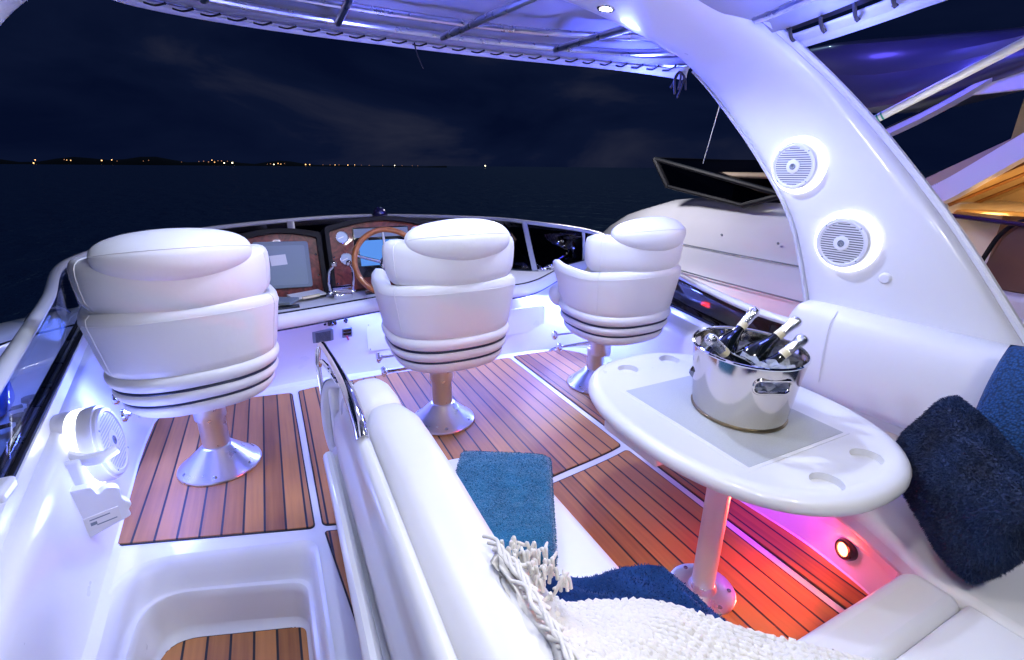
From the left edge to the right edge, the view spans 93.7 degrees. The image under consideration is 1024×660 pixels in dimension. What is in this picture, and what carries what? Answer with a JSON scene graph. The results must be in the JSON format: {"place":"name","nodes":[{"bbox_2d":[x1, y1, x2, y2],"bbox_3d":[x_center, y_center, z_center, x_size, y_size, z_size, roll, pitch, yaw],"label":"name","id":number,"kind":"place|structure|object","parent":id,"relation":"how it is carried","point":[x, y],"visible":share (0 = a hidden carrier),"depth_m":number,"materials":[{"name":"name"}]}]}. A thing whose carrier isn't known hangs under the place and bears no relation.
{"place":"outdoors","nodes":[
{"label":"outdoors","id":0,"kind":"place"},
{"bbox_2d":[0,381,14,416],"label":"boat fender","id":1,"kind":"object","parent":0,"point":[7,397],"visible":0.75,"depth_m":3.21,"materials":[{"name":"blue plastic"}]},
{"bbox_2d":[0,364,51,456],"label":"side deck","id":2,"kind":"structure","parent":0,"point":[26,384],"depth_m":3.66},
{"bbox_2d":[0,412,24,431],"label":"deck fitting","id":3,"kind":"object","parent":2,"relation":"on","point":[16,417],"visible":0.55,"depth_m":3.08,"materials":[{"name":"black metal"}]},
{"bbox_2d":[8,394,34,411],"bbox_3d":[-3.556,0.573,3.175,0.652,0.109,0.098,-17,25,-41],"label":"deck fitting","id":4,"kind":"object","parent":2,"relation":"on","point":[27,399],"visible":0.48,"depth_m":3.31,"materials":[{"name":"black metal"}]},
{"bbox_2d":[0,306,79,378],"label":"bulwark","id":5,"kind":"object","parent":2,"relation":"on","point":[48,340],"visible":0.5,"depth_m":4.12,"materials":[{"name":"silver metal"}]},
{"bbox_2d":[0,320,158,659],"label":"side coaming","id":6,"kind":"object","parent":2,"relation":"on","point":[58,565],"visible":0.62,"depth_m":1.44,"materials":[{"name":"white plastic"}]},
{"bbox_2d":[50,405,128,484],"bbox_3d":[-1.628,0.454,1.796,0.262,0.319,0.302,-9,21,-25],"label":"round speaker","id":7,"kind":"object","parent":6,"relation":"attached to","point":[93,429],"visible":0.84,"depth_m":1.75},
{"bbox_2d":[64,445,130,537],"bbox_3d":[-1.444,0.550,1.668,0.181,0.280,0.187,-9,21,-25],"label":"bracket","id":8,"kind":"object","parent":6,"relation":"attached to","point":[104,507],"visible":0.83,"depth_m":1.63,"materials":[{"name":"white plastic"}]},
{"bbox_2d":[0,157,446,167],"bbox_3d":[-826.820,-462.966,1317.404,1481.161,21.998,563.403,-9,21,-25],"label":"shore","id":9,"kind":"structure","parent":0,"point":[129,161],"depth_m":1180.98,"materials":[{"name":"black"}]},
{"bbox_2d":[0,164,939,322],"bbox_3d":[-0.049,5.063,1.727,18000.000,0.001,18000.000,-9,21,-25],"label":"water","id":10,"kind":"structure","parent":0,"point":[52,216],"depth_m":80.37,"materials":[{"name":"black liquid"}]},
{"bbox_2d":[585,100,1023,435],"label":"neighbour yacht","id":11,"kind":"object","parent":10,"relation":"on","point":[738,244],"visible":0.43,"depth_m":4.36,"materials":[{"name":"grey plastic"}]},
{"bbox_2d":[809,26,1023,135],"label":"hardtop cover","id":12,"kind":"object","parent":11,"relation":"on","point":[878,75],"visible":0.66,"depth_m":3.09,"materials":[{"name":"blue"}]},
{"bbox_2d":[874,37,1023,121],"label":"boat pole","id":13,"kind":"object","parent":11,"relation":"on","point":[998,55],"visible":0.83,"depth_m":2.37,"materials":[{"name":"white metal"}]},
{"bbox_2d":[112,350,867,659],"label":"deck","id":14,"kind":"structure","parent":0,"point":[623,503],"depth_m":2.05,"materials":[{"name":"brown wood"}]},
{"bbox_2d":[67,228,278,486],"bbox_3d":[-1.339,0.111,2.045,0.662,1.132,0.814,-12,23,-33],"label":"helm chair","id":15,"kind":"object","parent":14,"relation":"on","point":[175,322],"visible":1,"depth_m":1.71,"materials":[{"name":"white leather"}]},
{"bbox_2d":[96,540,335,659],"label":"stairwell","id":16,"kind":"object","parent":14,"relation":"in","point":[263,602],"visible":1,"depth_m":1.73,"materials":[{"name":"white plastic"}]},
{"bbox_2d":[239,207,590,393],"bbox_3d":[-0.743,-0.371,3.589,3.240,1.078,1.826,-9,21,-25],"label":"helm console","id":17,"kind":"object","parent":14,"relation":"on","point":[338,263],"visible":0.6,"depth_m":3.10,"materials":[{"name":"white plastic"}]},
{"bbox_2d":[278,297,298,304],"bbox_3d":[-1.355,-0.169,2.797,0.180,0.020,0.120,1,19,1],"label":"grey case","id":18,"kind":"object","parent":17,"relation":"on","point":[287,300],"visible":0.52,"depth_m":2.78,"materials":[{"name":"plastic"}]},
{"bbox_2d":[287,289,325,299],"bbox_3d":[-1.264,-0.219,2.957,0.100,0.019,0.200,16,24,39],"label":"paper stack","id":19,"kind":"object","parent":17,"relation":"on","point":[300,295],"visible":0.77,"depth_m":2.96,"materials":[{"name":"white paper"}]},
{"bbox_2d":[302,293,319,299],"bbox_3d":[-1.216,-0.203,2.906,0.012,0.018,0.110,16,24,39],"label":"cream notepad","id":20,"kind":"object","parent":17,"relation":"on","point":[310,296],"visible":1,"depth_m":2.90,"materials":[{"name":"beige paper"}]},
{"bbox_2d":[0,214,789,394],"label":"windscreen","id":21,"kind":"object","parent":17,"relation":"on","point":[537,245],"visible":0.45,"depth_m":3.81,"materials":[{"name":"white"}]},
{"bbox_2d":[371,218,515,434],"bbox_3d":[-0.356,-0.021,2.460,0.662,1.132,0.814,-9,21,-26],"label":"helm chair","id":22,"kind":"object","parent":14,"relation":"on","point":[444,302],"visible":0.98,"depth_m":2.10,"materials":[{"name":"white leather"}]},
{"bbox_2d":[315,341,618,659],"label":"bench settee","id":23,"kind":"object","parent":14,"relation":"on","point":[422,576],"visible":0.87,"depth_m":1.10,"materials":[{"name":"white leather"}]},
{"bbox_2d":[455,450,558,575],"bbox_3d":[-0.033,0.544,1.528,0.341,0.092,0.544,1,19,2],"label":"folded towel","id":24,"kind":"object","parent":23,"relation":"on","point":[511,494],"visible":0.63,"depth_m":1.51,"materials":[{"name":"blue fabric"}]},
{"bbox_2d":[546,563,725,620],"bbox_3d":[0.313,0.691,1.106,0.652,0.211,0.228,8,20,22],"label":"fleece blanket","id":25,"kind":"object","parent":23,"relation":"on","point":[658,582],"visible":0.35,"depth_m":1.12,"materials":[{"name":"blue fabric"}]},
{"bbox_2d":[482,534,879,659],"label":"knit throw","id":26,"kind":"object","parent":23,"relation":"on","point":[633,628],"visible":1,"depth_m":0.93,"materials":[{"name":"beige fabric"}]},
{"bbox_2d":[549,217,685,393],"bbox_3d":[0.590,-0.148,2.906,0.662,1.102,0.814,-9,21,-27],"label":"helm chair","id":27,"kind":"object","parent":14,"relation":"on","point":[622,294],"visible":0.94,"depth_m":2.56,"materials":[{"name":"white leather"}]},
{"bbox_2d":[590,270,718,361],"bbox_3d":[1.070,0.161,3.402,0.726,0.818,2.336,-7,20,-21],"label":"side coaming","id":28,"kind":"object","parent":14,"relation":"on","point":[681,327],"visible":0.06,"depth_m":3.00,"materials":[{"name":"white plastic"}]},
{"bbox_2d":[588,353,911,615],"bbox_3d":[0.754,0.526,1.793,0.833,0.546,1.067,-9,21,-25],"label":"cockpit table","id":29,"kind":"object","parent":14,"relation":"on","point":[817,455],"visible":0.87,"depth_m":1.49,"materials":[{"name":"white plastic"}]},
{"bbox_2d":[691,326,811,432],"bbox_3d":[0.793,0.162,1.649,0.351,0.236,0.413,1,19,0],"label":"ice bucket","id":30,"kind":"object","parent":29,"relation":"on","point":[725,393],"visible":0.83,"depth_m":1.52,"materials":[{"name":"silver metal"}]},
{"bbox_2d":[689,306,759,376],"bbox_3d":[0.770,0.047,1.712,0.341,0.088,0.088,-48,51,-7],"label":"wine bottle","id":31,"kind":"object","parent":30,"relation":"in","point":[730,340],"visible":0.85,"depth_m":1.70,"materials":[{"name":"black glass"}]},
{"bbox_2d":[704,333,754,365],"bbox_3d":[0.751,0.120,1.591,0.341,0.088,0.088,38,-14,-20],"label":"wine bottle","id":32,"kind":"object","parent":30,"relation":"in","point":[717,345],"visible":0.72,"depth_m":1.55,"materials":[{"name":"black glass"}]},
{"bbox_2d":[704,345,795,391],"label":"ice","id":33,"kind":"structure","parent":30,"relation":"in","point":[774,387],"depth_m":1.57,"materials":[{"name":"clear ice"}]},
{"bbox_2d":[735,316,801,359],"bbox_3d":[0.864,0.070,1.675,0.088,0.341,0.088,53,7,28],"label":"wine bottle","id":34,"kind":"object","parent":30,"relation":"in","point":[760,349],"visible":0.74,"depth_m":1.65,"materials":[{"name":"black glass"}]},
{"bbox_2d":[759,334,808,362],"bbox_3d":[0.857,0.134,1.632,0.341,0.088,0.088,-42,5,11],"label":"wine bottle","id":35,"kind":"object","parent":30,"relation":"in","point":[797,342],"visible":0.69,"depth_m":1.60,"materials":[{"name":"black glass"}]},
{"bbox_2d":[739,300,1023,659],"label":"corner settee","id":36,"kind":"object","parent":14,"relation":"on","point":[920,601],"visible":0.56,"depth_m":1.57,"materials":[{"name":"white leather"}]},
{"bbox_2d":[0,0,1023,345],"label":"radar arch","id":37,"kind":"structure","parent":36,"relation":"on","point":[766,88],"depth_m":1.82,"materials":[{"name":"white plastic"}]},
{"bbox_2d":[113,0,689,97],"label":"front canopy","id":38,"kind":"object","parent":37,"relation":"attached to","point":[560,32],"visible":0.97,"depth_m":2.38,"materials":[{"name":"fabric"}]},
{"bbox_2d":[772,136,827,192],"bbox_3d":[1.181,-0.684,1.991,0.091,0.228,0.230,-9,21,-25],"label":"round speaker","id":39,"kind":"object","parent":37,"relation":"attached to","point":[799,164],"visible":1,"depth_m":1.96},
{"bbox_2d":[699,0,945,46],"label":"canopy","id":40,"kind":"object","parent":37,"relation":"attached to","point":[789,16],"visible":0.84,"depth_m":1.61,"materials":[{"name":"fabric"}]},
{"bbox_2d":[815,210,881,271],"bbox_3d":[1.328,-0.353,1.915,0.087,0.244,0.245,-9,21,-25],"label":"round speaker","id":41,"kind":"object","parent":37,"relation":"attached to","point":[848,240],"visible":1,"depth_m":1.88},
{"bbox_2d":[835,538,857,560],"bbox_3d":[1.166,0.765,1.675,0.040,0.076,0.076,-2,19,-6],"label":"courtesy light","id":42,"kind":"object","parent":36,"relation":"attached to","point":[846,549],"visible":0.98,"depth_m":1.66,"materials":[{"name":"black"}]},
{"bbox_2d":[896,395,1023,586],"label":"fur cushion","id":43,"kind":"object","parent":36,"relation":"on","point":[963,493],"visible":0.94,"depth_m":1.25,"materials":[{"name":"blue fur"}]},
{"bbox_2d":[976,345,1023,457],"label":"knit cushion","id":44,"kind":"object","parent":36,"relation":"on","point":[1000,406],"visible":0.6,"depth_m":1.41,"materials":[{"name":"blue fabric"}]},
{"bbox_2d":[0,0,1023,170],"label":"sky","id":45,"kind":"structure","parent":0,"point":[97,79],"materials":[{"name":"blue"}]}
]}

